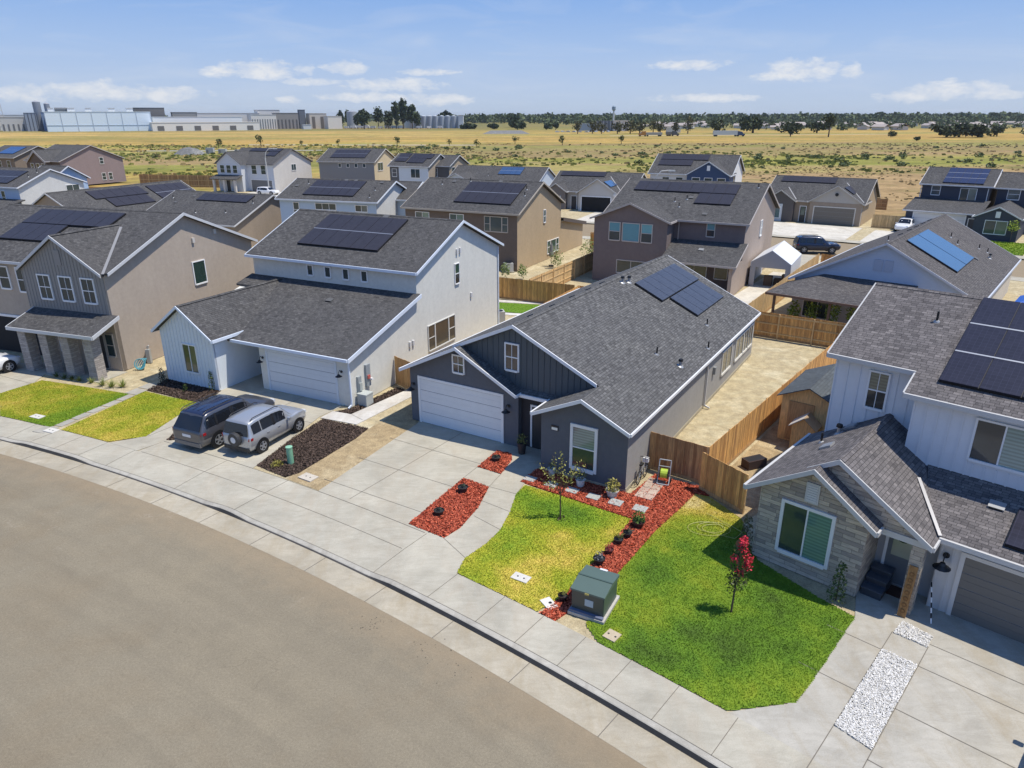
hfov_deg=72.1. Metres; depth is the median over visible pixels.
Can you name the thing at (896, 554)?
door
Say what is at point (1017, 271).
back road
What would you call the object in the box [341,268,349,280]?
window
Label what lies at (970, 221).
door
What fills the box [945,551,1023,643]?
garage door
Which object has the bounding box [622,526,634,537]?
plant pot
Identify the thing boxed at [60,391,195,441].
lawn
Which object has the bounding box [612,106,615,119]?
water tower
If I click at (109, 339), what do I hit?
window
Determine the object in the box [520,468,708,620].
mulch bed
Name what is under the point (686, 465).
wooden fence
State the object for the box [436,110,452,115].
field tree
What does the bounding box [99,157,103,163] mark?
window
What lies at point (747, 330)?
window
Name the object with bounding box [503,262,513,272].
air conditioner
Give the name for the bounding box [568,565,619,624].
utility cabinet
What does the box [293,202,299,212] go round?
window
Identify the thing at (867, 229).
lot ground
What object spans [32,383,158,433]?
stepping path
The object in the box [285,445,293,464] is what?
marker post
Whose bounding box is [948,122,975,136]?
field tree
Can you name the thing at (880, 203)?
wooden fence
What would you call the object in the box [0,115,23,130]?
factory building
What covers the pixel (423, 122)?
storage tank
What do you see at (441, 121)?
storage tank
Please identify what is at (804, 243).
parked car
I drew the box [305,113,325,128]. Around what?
concrete building
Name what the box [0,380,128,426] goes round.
lawn
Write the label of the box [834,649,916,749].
pebble strip
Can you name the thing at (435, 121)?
storage tank
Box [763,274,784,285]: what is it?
storage clutter
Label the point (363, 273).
window
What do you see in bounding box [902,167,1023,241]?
house
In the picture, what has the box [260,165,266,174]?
window
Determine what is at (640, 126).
field tree
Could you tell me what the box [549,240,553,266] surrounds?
patio umbrella
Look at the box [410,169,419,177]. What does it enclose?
window
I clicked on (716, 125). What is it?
field tree
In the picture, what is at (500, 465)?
mulch bed
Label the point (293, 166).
window
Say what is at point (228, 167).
window
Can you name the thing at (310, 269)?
window
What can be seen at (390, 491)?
driveway
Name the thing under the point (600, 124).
field tree
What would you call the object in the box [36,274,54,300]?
window
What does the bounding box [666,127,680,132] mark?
office building
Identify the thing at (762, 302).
wooden fence
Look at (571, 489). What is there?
stepping stone
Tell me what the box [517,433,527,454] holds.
plant pot
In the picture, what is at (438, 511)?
plant pot
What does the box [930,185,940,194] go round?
window
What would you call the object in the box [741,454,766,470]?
planter box
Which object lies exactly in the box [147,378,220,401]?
bark bed
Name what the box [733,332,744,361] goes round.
window
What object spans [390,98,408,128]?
field tree
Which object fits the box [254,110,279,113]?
concrete building
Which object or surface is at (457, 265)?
window
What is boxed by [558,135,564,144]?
field tree
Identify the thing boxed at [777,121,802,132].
field tree
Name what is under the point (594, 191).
house
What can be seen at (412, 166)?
house
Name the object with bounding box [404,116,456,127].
factory building
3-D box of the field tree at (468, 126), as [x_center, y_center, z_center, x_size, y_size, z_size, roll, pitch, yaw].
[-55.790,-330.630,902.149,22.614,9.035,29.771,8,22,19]
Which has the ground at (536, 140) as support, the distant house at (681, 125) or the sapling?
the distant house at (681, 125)
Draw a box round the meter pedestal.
[145,345,152,362]
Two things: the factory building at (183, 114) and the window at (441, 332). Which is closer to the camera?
the window at (441, 332)
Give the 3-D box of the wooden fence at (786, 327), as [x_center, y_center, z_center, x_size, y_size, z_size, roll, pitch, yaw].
[13.762,-5.087,51.801,20.489,1.842,0.120,13,25,32]
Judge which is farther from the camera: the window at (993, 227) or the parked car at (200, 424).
the window at (993, 227)
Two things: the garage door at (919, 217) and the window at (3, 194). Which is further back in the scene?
the window at (3, 194)
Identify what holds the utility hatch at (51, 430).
on the pavement at (720, 734)
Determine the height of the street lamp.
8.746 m
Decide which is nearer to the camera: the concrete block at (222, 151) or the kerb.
the kerb
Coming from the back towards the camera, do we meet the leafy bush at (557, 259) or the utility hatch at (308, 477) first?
the leafy bush at (557, 259)
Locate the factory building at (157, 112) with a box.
[133,108,164,116]
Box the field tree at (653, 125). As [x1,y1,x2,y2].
[646,119,659,131]
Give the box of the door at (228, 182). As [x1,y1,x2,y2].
[226,180,231,190]
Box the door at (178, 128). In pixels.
[176,126,182,130]
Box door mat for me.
[886,584,901,598]
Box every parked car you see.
[0,353,20,372]
[172,393,274,448]
[222,402,305,453]
[256,186,279,193]
[792,234,840,253]
[894,216,913,230]
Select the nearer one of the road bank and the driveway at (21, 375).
the driveway at (21, 375)
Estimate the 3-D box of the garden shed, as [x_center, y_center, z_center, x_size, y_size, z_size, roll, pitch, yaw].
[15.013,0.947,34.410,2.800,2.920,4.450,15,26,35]
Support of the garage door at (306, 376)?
in the house at (340, 307)
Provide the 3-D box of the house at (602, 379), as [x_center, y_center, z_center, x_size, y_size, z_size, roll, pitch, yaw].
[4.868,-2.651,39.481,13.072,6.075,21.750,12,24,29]
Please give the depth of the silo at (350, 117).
958.07 m
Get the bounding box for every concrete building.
[247,114,276,128]
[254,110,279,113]
[272,113,298,128]
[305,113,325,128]
[323,116,342,128]
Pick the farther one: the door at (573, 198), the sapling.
the door at (573, 198)
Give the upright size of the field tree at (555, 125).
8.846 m
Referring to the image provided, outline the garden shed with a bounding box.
[777,364,835,440]
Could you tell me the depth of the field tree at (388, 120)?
924.83 m
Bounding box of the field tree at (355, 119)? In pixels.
[353,114,359,128]
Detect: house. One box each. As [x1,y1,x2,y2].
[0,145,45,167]
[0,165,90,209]
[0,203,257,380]
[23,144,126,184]
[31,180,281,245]
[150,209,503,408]
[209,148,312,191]
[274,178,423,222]
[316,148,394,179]
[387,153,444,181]
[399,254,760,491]
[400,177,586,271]
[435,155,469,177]
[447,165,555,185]
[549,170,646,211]
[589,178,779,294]
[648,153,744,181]
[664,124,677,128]
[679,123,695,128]
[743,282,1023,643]
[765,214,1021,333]
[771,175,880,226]
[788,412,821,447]
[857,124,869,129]
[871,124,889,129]
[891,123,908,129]
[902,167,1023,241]
[921,123,934,127]
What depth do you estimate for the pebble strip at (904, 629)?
21.15 m
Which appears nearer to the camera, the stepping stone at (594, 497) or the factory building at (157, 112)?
the stepping stone at (594, 497)
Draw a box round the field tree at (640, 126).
[632,122,645,133]
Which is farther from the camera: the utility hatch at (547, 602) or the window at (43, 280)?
the window at (43, 280)
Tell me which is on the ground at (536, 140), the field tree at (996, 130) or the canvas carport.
the field tree at (996, 130)
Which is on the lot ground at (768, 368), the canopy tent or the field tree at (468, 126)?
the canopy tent
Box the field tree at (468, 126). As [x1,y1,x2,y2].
[459,123,476,128]
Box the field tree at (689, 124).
[683,116,696,133]
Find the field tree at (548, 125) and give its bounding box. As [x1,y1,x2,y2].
[544,122,552,129]
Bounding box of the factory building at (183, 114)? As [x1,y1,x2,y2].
[170,112,196,116]
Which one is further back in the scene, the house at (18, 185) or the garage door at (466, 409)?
the house at (18, 185)
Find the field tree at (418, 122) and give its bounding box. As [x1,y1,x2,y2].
[413,111,420,125]
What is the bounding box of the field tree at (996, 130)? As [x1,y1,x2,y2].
[989,126,1004,135]
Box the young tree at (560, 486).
[537,451,585,517]
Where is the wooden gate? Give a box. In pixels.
[394,356,410,388]
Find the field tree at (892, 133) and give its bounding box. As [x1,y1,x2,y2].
[888,131,896,136]
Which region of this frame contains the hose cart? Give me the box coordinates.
[656,459,671,485]
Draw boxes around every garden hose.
[134,358,146,369]
[687,513,742,538]
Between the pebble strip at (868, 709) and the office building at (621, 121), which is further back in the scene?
the office building at (621, 121)
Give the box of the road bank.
[483,130,528,133]
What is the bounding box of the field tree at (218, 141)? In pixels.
[215,139,221,146]
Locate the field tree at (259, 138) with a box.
[255,134,262,144]
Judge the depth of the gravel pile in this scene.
294.46 m
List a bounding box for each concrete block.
[205,148,214,153]
[218,149,226,153]
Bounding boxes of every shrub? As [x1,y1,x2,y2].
[158,367,167,383]
[208,371,214,389]
[271,459,283,466]
[736,514,753,554]
[787,300,800,315]
[804,300,821,318]
[824,304,841,321]
[826,560,847,605]
[845,307,856,322]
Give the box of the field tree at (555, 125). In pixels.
[551,122,558,129]
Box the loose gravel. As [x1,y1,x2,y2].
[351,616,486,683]
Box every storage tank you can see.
[421,115,426,127]
[427,115,432,127]
[433,115,438,127]
[439,115,444,127]
[445,115,450,127]
[451,115,456,127]
[458,115,463,127]
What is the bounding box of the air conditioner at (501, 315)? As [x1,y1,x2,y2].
[499,309,504,322]
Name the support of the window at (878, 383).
in the house at (912, 453)
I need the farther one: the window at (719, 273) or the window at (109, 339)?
the window at (719, 273)
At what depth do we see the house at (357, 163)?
153.51 m
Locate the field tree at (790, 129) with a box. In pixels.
[784,124,800,136]
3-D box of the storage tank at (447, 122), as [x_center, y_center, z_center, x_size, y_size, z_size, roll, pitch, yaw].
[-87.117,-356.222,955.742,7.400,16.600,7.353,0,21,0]
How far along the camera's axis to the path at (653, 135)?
579.41 m
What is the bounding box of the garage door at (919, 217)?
[912,211,966,224]
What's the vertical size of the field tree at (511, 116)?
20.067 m
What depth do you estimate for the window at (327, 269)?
44.14 m
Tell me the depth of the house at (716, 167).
118.23 m
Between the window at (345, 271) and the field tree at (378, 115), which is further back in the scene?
the field tree at (378, 115)
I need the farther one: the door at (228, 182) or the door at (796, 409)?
the door at (228, 182)
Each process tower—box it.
[23,113,38,130]
[297,110,305,128]
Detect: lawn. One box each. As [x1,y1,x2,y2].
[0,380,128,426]
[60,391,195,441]
[457,485,630,610]
[499,302,539,312]
[586,493,854,710]
[990,240,1023,255]
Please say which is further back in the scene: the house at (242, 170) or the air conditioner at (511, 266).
the house at (242, 170)
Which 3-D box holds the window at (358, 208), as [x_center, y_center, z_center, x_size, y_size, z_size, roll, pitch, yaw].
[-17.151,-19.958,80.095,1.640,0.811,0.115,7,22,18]
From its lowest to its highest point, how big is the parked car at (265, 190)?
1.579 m
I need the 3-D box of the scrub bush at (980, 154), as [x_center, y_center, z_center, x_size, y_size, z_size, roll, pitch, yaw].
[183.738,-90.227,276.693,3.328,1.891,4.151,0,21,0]
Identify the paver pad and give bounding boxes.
[634,477,665,500]
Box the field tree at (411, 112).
[406,104,417,128]
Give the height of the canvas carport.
3.350 m
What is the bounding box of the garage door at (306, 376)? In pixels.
[265,349,339,404]
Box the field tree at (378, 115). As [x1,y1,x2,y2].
[373,106,383,128]
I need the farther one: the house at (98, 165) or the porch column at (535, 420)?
the house at (98, 165)
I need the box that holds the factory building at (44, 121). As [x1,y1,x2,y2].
[40,112,47,130]
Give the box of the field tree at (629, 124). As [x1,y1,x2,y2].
[621,120,638,133]
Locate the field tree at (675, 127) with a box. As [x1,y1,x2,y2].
[671,120,679,130]
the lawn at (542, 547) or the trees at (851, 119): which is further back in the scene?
the trees at (851, 119)
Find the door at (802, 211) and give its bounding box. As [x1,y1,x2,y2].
[798,206,806,221]
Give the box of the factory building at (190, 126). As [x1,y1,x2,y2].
[150,122,259,130]
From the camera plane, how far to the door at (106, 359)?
43.16 m
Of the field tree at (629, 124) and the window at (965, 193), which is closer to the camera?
the window at (965, 193)
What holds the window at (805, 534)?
in the house at (912, 453)
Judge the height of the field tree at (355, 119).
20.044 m
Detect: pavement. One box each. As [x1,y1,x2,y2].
[0,416,826,767]
[582,222,1023,281]
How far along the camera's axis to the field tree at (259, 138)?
377.00 m
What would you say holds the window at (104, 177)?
in the house at (98, 165)
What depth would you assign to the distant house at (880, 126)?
769.35 m
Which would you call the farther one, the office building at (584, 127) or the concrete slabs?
the office building at (584, 127)
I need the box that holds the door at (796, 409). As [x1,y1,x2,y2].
[784,400,814,438]
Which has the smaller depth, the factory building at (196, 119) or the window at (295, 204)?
the window at (295, 204)
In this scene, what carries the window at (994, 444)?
in the house at (912, 453)
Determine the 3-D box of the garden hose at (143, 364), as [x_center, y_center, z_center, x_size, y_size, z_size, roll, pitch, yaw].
[-22.896,-1.240,43.429,0.754,0.657,0.383,-17,27,-37]
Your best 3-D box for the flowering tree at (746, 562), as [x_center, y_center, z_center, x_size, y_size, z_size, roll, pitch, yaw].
[7.000,5.891,21.727,0.849,2.721,0.776,0,21,0]
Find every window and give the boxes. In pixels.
[0,191,6,198]
[0,265,12,289]
[14,267,25,292]
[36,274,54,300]
[57,276,76,302]
[65,184,79,189]
[79,278,98,304]
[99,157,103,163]
[101,173,106,179]
[103,333,117,357]
[108,172,112,179]
[181,343,200,374]
[191,259,207,284]
[219,165,224,172]
[226,165,231,172]
[232,165,237,173]
[251,165,256,174]
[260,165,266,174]
[291,164,295,170]
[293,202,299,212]
[306,264,313,276]
[315,203,336,210]
[323,266,331,278]
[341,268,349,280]
[355,205,367,212]
[360,270,368,282]
[377,162,382,170]
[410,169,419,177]
[415,211,429,216]
[427,314,455,351]
[449,213,463,219]
[451,354,464,374]
[454,262,459,284]
[484,216,507,232]
[504,342,519,372]
[543,209,545,222]
[547,237,558,254]
[569,423,597,474]
[608,221,620,240]
[616,259,644,272]
[621,222,639,242]
[640,224,652,243]
[685,265,706,277]
[706,224,715,237]
[713,268,727,280]
[720,343,732,376]
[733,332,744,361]
[742,327,749,353]
[747,323,753,347]
[759,219,762,236]
[774,206,780,217]
[774,498,836,569]
[801,300,832,319]
[863,369,891,412]
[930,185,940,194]
[958,188,977,199]
[966,417,1023,475]
[982,220,1008,234]
[1006,190,1020,199]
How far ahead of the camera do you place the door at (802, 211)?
103.55 m
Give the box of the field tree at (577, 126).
[572,121,581,133]
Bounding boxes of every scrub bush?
[633,159,644,163]
[885,155,894,159]
[896,162,907,165]
[961,158,973,162]
[974,152,984,155]
[986,162,998,167]
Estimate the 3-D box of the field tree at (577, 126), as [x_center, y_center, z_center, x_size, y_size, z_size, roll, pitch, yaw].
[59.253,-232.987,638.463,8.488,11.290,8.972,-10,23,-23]
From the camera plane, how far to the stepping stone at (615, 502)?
28.34 m
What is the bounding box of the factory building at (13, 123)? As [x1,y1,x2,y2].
[0,117,26,130]
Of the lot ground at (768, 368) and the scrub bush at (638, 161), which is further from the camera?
the scrub bush at (638, 161)
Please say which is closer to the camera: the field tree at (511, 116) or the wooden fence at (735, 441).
the wooden fence at (735, 441)
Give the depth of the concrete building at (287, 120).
917.68 m
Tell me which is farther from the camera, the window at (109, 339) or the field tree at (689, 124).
the field tree at (689, 124)
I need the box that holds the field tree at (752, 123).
[738,115,763,132]
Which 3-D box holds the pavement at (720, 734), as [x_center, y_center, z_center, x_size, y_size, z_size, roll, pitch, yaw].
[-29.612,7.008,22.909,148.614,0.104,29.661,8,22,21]
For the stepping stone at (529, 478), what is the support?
on the mulch bed at (669, 500)
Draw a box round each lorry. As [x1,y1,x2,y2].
[638,131,662,135]
[665,131,678,135]
[713,131,744,135]
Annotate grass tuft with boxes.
[95,376,105,385]
[103,378,116,386]
[114,377,125,386]
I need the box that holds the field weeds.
[45,142,1023,200]
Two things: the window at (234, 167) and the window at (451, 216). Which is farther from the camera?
the window at (234, 167)
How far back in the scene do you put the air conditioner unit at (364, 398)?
37.90 m
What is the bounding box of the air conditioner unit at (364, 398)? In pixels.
[356,390,373,406]
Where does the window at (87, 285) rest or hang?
in the house at (98, 292)
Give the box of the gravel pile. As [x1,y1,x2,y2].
[174,147,208,154]
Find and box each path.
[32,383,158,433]
[201,134,866,150]
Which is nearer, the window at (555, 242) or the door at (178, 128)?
the window at (555, 242)
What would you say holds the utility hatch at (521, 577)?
on the lawn at (542, 547)
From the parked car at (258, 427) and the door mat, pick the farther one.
the parked car at (258, 427)
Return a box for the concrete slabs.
[249,192,894,315]
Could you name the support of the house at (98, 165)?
on the ground at (536, 140)
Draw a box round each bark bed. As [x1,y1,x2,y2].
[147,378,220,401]
[257,418,368,476]
[337,387,404,413]
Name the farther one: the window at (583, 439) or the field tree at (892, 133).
the field tree at (892, 133)
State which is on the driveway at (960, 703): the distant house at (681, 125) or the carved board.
the carved board
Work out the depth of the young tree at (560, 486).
26.75 m
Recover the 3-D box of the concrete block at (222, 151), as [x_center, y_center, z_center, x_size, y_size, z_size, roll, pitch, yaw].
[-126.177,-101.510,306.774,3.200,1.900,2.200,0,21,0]
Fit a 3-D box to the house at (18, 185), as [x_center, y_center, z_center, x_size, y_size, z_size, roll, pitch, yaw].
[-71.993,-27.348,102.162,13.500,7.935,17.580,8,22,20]
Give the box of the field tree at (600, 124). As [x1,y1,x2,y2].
[593,121,607,133]
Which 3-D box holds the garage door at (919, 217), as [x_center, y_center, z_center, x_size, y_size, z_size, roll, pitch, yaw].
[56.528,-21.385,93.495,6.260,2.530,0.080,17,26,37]
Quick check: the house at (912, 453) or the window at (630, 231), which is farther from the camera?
the window at (630, 231)
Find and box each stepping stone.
[523,475,536,481]
[544,481,557,487]
[564,486,579,493]
[586,493,600,500]
[608,498,623,506]
[632,504,648,512]
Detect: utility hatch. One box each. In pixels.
[29,414,44,418]
[43,427,59,432]
[298,472,318,481]
[510,572,531,583]
[540,597,557,608]
[602,629,621,641]
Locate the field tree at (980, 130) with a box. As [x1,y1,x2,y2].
[970,124,992,136]
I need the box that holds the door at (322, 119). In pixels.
[320,117,323,127]
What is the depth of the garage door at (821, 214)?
100.56 m
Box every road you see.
[0,454,645,767]
[582,224,1023,277]
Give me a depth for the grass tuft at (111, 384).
40.65 m
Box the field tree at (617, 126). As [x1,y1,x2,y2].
[611,121,625,133]
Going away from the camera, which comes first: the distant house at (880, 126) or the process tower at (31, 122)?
the distant house at (880, 126)
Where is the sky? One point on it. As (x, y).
(458, 57)
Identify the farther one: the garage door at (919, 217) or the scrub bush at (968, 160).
the scrub bush at (968, 160)
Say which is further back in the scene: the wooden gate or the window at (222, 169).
the window at (222, 169)
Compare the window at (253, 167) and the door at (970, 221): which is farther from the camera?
the window at (253, 167)
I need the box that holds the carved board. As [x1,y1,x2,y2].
[897,565,917,618]
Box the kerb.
[0,436,730,767]
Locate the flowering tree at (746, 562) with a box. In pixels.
[725,535,753,612]
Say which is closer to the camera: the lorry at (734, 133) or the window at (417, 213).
the window at (417, 213)
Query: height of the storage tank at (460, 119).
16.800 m
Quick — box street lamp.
[265,148,276,186]
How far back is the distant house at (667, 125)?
835.46 m
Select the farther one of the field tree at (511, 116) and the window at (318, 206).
the field tree at (511, 116)
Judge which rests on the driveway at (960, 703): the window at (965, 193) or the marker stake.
the marker stake
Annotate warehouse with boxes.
[43,111,151,131]
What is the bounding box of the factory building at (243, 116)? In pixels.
[197,113,258,121]
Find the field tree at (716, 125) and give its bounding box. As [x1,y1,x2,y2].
[709,119,726,130]
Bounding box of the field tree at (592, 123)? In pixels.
[587,120,597,133]
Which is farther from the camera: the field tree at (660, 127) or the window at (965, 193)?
the field tree at (660, 127)
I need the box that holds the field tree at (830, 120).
[821,113,836,136]
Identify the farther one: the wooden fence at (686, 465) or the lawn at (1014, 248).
the lawn at (1014, 248)
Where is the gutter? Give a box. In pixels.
[0,441,706,767]
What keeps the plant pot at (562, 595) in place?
on the mulch bed at (669, 500)
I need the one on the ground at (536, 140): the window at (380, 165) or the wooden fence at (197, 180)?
the wooden fence at (197, 180)
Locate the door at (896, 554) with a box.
[881,536,911,585]
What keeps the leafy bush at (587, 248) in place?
on the lot ground at (768, 368)
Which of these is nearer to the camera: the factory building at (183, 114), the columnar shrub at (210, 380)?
the columnar shrub at (210, 380)
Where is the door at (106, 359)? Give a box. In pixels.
[99,334,110,367]
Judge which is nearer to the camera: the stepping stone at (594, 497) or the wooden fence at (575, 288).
the stepping stone at (594, 497)
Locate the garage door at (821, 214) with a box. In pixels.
[811,206,855,225]
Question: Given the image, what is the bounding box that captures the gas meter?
[636,456,650,484]
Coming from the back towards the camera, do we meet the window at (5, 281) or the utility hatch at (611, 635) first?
the window at (5, 281)
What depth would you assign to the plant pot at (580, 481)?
29.50 m
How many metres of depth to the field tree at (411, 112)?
916.82 m
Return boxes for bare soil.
[287,403,789,620]
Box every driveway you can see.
[0,362,126,406]
[110,374,410,467]
[139,422,540,572]
[729,583,1023,767]
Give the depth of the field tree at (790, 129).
540.83 m
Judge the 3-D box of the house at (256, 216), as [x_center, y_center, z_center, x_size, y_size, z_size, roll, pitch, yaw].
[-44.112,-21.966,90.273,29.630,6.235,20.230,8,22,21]
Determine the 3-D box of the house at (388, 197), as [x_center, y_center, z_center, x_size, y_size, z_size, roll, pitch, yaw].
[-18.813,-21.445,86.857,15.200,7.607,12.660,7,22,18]
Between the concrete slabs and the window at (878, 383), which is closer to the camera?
the window at (878, 383)
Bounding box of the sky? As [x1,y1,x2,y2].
[0,0,1023,117]
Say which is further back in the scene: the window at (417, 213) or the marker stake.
the window at (417, 213)
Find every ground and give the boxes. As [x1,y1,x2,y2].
[0,118,1023,764]
[0,238,1023,711]
[233,192,1023,255]
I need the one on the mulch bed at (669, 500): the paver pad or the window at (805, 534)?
the paver pad
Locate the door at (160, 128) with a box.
[157,126,164,130]
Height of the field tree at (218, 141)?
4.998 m
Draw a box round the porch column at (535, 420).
[530,404,540,448]
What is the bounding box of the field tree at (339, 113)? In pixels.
[336,110,344,125]
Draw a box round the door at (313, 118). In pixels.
[312,117,315,127]
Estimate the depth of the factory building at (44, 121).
791.90 m
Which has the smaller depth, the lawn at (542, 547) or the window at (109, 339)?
the lawn at (542, 547)
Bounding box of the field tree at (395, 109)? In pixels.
[391,103,399,128]
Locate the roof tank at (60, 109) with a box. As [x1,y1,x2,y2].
[54,108,66,110]
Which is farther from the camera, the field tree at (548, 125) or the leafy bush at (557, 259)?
the field tree at (548, 125)
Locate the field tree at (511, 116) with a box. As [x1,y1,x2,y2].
[506,113,520,121]
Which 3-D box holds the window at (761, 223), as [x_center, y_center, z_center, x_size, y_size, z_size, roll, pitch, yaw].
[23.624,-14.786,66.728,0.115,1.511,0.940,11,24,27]
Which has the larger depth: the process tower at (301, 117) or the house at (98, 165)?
the process tower at (301, 117)
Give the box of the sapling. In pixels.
[1007,220,1020,242]
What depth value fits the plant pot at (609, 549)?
25.06 m
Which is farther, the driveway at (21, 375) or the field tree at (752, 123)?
the field tree at (752, 123)
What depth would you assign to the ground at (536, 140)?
401.63 m
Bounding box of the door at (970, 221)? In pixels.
[967,218,973,228]
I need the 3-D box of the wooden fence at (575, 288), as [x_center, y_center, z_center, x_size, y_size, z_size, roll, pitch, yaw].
[0.336,-3.679,48.161,0.120,1.842,21.615,11,23,26]
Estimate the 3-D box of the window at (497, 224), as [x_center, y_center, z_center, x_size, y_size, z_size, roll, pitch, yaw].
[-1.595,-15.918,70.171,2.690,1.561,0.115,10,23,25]
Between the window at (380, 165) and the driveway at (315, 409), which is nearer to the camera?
the driveway at (315, 409)
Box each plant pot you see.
[433,507,443,515]
[457,483,467,492]
[492,454,500,460]
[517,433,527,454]
[548,463,555,475]
[557,590,567,601]
[574,470,586,487]
[593,550,604,565]
[605,478,620,497]
[605,542,613,553]
[614,532,624,544]
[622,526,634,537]
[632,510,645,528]
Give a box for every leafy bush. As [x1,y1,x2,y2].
[500,262,510,276]
[517,264,527,277]
[550,248,563,265]
[579,237,593,255]
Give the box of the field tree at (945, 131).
[931,125,963,137]
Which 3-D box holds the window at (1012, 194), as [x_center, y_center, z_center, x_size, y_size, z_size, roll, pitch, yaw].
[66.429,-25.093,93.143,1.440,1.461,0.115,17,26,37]
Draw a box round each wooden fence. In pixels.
[139,174,219,187]
[499,277,574,302]
[529,252,592,283]
[541,286,579,304]
[577,285,845,347]
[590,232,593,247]
[648,432,707,482]
[699,452,748,513]
[707,342,836,464]
[748,253,819,312]
[820,254,835,262]
[871,214,904,228]
[875,198,887,209]
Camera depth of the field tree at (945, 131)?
508.90 m
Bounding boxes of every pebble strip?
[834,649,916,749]
[893,621,932,646]
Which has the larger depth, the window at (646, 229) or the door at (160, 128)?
the door at (160, 128)
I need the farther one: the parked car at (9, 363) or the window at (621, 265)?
the window at (621, 265)
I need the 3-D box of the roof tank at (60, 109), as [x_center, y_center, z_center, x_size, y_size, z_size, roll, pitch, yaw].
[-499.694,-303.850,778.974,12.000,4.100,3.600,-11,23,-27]
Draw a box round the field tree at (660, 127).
[656,121,666,131]
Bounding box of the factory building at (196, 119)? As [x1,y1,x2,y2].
[151,117,241,121]
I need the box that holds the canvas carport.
[748,241,801,285]
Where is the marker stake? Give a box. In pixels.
[930,582,931,623]
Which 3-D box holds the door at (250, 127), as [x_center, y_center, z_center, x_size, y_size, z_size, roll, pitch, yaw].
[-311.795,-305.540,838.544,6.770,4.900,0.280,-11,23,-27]
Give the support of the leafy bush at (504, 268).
on the lot ground at (768, 368)
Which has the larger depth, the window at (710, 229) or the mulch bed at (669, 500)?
the window at (710, 229)
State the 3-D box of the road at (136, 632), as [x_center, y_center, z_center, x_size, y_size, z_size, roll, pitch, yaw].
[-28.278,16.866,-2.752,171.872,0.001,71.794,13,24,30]
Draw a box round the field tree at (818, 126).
[805,121,827,132]
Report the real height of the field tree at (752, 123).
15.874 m
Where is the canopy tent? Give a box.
[1015,295,1023,302]
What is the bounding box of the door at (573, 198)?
[571,195,576,208]
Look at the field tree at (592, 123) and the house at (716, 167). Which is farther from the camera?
the field tree at (592, 123)
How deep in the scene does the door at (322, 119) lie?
939.34 m
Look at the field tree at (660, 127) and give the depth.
658.96 m
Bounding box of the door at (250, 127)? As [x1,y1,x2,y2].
[247,125,253,129]
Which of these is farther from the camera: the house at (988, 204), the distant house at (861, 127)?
the distant house at (861, 127)
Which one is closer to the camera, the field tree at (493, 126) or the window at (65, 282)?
the window at (65, 282)
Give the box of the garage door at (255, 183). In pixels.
[251,179,272,190]
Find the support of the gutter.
on the road at (136, 632)
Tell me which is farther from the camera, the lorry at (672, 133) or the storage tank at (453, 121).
the storage tank at (453, 121)
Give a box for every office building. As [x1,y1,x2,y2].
[579,124,593,130]
[596,121,612,130]
[612,120,628,130]
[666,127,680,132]
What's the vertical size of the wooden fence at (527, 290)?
1.842 m
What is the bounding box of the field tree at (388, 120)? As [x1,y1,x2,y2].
[383,110,392,128]
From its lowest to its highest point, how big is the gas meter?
1.016 m
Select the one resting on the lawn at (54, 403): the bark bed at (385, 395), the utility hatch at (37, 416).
the utility hatch at (37, 416)
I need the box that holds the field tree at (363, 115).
[357,108,369,128]
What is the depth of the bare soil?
32.70 m
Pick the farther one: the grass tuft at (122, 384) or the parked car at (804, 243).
the parked car at (804, 243)
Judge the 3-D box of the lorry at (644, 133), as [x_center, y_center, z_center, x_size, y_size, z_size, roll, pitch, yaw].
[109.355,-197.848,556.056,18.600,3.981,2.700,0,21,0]
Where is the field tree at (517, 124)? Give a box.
[508,119,526,129]
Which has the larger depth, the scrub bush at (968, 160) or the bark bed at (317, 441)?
the scrub bush at (968, 160)
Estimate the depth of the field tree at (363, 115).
894.04 m
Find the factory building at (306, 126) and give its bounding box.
[301,124,311,128]
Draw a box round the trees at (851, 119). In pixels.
[165,111,1023,130]
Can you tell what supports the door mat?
on the driveway at (960, 703)
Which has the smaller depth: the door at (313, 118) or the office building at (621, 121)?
the office building at (621, 121)
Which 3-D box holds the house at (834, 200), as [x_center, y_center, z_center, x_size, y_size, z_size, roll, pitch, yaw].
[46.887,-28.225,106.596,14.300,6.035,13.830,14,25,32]
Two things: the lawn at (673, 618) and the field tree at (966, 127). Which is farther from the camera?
the field tree at (966, 127)
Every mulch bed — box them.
[408,478,488,537]
[477,450,511,473]
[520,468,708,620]
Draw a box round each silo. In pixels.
[32,101,44,130]
[43,103,49,110]
[346,111,356,127]
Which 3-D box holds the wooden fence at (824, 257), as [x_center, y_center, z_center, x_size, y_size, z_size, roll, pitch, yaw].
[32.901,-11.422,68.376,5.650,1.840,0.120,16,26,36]
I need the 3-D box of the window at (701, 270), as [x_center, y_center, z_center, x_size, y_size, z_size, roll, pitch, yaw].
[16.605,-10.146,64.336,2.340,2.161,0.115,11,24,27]
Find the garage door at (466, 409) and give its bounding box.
[417,375,503,443]
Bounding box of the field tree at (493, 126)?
[487,123,498,128]
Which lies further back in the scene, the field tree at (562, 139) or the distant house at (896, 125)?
the distant house at (896, 125)
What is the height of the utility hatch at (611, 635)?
0.058 m
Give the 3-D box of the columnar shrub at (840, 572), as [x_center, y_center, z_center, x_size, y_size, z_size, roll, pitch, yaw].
[10.425,6.307,22.422,0.628,1.436,0.640,5,21,13]
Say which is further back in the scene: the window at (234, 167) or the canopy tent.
the window at (234, 167)
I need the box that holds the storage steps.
[860,561,894,600]
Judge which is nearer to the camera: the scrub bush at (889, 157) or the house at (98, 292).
the house at (98, 292)

